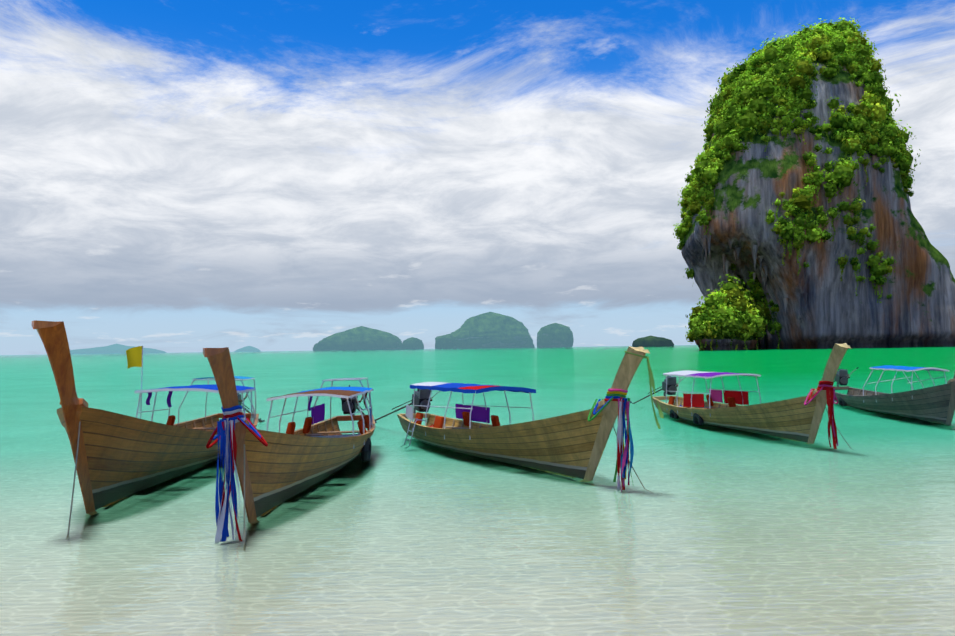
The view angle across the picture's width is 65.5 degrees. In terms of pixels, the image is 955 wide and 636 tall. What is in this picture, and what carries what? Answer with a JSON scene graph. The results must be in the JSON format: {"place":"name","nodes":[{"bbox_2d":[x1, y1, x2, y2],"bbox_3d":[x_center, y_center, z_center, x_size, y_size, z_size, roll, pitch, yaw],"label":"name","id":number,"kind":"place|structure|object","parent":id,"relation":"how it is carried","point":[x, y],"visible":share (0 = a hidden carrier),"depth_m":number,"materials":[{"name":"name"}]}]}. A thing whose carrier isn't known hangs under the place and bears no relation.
{"place":"outdoors","nodes":[
{"label":"outdoors","id":0,"kind":"place"},
{"bbox_2d":[70,344,166,353],"bbox_3d":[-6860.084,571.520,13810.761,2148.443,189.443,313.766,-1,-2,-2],"label":"hills","id":1,"kind":"structure","parent":0,"point":[116,349],"depth_m":13702.00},
{"bbox_2d":[234,346,260,351],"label":"hills","id":2,"kind":"structure","parent":0,"point":[248,349],"depth_m":14814.39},
{"bbox_2d":[402,337,423,349],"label":"island","id":3,"kind":"structure","parent":0,"point":[412,343],"depth_m":4264.86,"materials":[{"name":"green plant"}]},
{"bbox_2d":[0,345,954,635],"bbox_3d":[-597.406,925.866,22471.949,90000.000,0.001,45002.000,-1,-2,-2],"label":"sea water","id":4,"kind":"structure","parent":0,"point":[714,531],"depth_m":10.97,"materials":[{"name":"teal liquid"}]},
{"bbox_2d":[32,320,264,534],"bbox_3d":[-7.060,2.192,18.376,2.738,3.340,17.031,1,-4,-6],"label":"longtail boat","id":5,"kind":"object","parent":4,"relation":"on","point":[117,456],"visible":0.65,"depth_m":12.49,"materials":[{"name":"brown wood"}]},
{"bbox_2d":[203,347,376,542],"bbox_3d":[-3.487,2.271,17.290,2.065,2.940,15.829,-2,-3,-1],"label":"longtail boat","id":6,"kind":"object","parent":4,"relation":"on","point":[274,469],"visible":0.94,"depth_m":11.69,"materials":[{"name":"brown wood"}]},
{"bbox_2d":[313,326,404,350],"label":"island","id":7,"kind":"structure","parent":4,"relation":"on","point":[360,338],"depth_m":4098.85,"materials":[{"name":"green plant"}]},
{"bbox_2d":[374,346,663,488],"bbox_3d":[-0.514,2.309,19.326,2.238,2.897,15.018,3,-4,-26],"label":"longtail boat","id":8,"kind":"object","parent":4,"relation":"on","point":[572,444],"visible":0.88,"depth_m":15.13,"materials":[{"name":"brown wood"}]},
{"bbox_2d":[630,343,850,448],"bbox_3d":[7.768,2.430,25.194,1.956,2.890,16.233,-2,-3,-7],"label":"longtail boat","id":9,"kind":"object","parent":4,"relation":"on","point":[799,418],"visible":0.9,"depth_m":20.77,"materials":[{"name":"brown wood"}]},
{"bbox_2d":[681,57,954,348],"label":"rock cliff","id":10,"kind":"structure","parent":4,"relation":"on","point":[917,309],"depth_m":326.87,"materials":[{"name":"stone"}]},
{"bbox_2d":[695,317,756,350],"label":"rock","id":11,"kind":"object","parent":10,"relation":"attached to","point":[724,343],"visible":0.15,"depth_m":313.61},
{"bbox_2d":[699,235,807,321],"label":"stalactites","id":12,"kind":"object","parent":10,"relation":"attached to","point":[707,242],"visible":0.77,"depth_m":336.66,"materials":[{"name":"stone"}]},
{"bbox_2d":[673,17,920,348],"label":"foliage","id":13,"kind":"object","parent":10,"relation":"attached to","point":[738,108],"visible":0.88,"depth_m":330.78,"materials":[{"name":"green plant"}]},
{"bbox_2d":[833,365,954,424],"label":"longtail boat","id":14,"kind":"object","parent":4,"relation":"on","point":[934,403],"visible":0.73,"depth_m":24.71,"materials":[{"name":"grey wood"}]},
{"bbox_2d":[0,0,954,354],"label":"sky","id":15,"kind":"structure","parent":0,"point":[177,176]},
{"bbox_2d":[435,312,534,348],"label":"island","id":16,"kind":"structure","parent":0,"point":[489,330],"depth_m":3912.28,"materials":[{"name":"green plant"}]},
{"bbox_2d":[537,323,573,347],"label":"island","id":17,"kind":"structure","parent":0,"point":[554,335],"depth_m":3778.03,"materials":[{"name":"green plant"}]},
{"bbox_2d":[632,336,673,346],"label":"island","id":18,"kind":"structure","parent":0,"point":[651,341],"depth_m":1494.30,"materials":[{"name":"green plant"}]},
{"bbox_3d":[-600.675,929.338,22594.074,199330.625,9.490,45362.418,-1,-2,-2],"label":"sandy seabed ground","id":19,"kind":"structure","parent":0,"visible":0},
{"bbox_2d":[685,274,768,350],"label":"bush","id":20,"kind":"object","parent":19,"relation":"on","point":[728,305],"visible":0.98,"depth_m":314.08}
]}

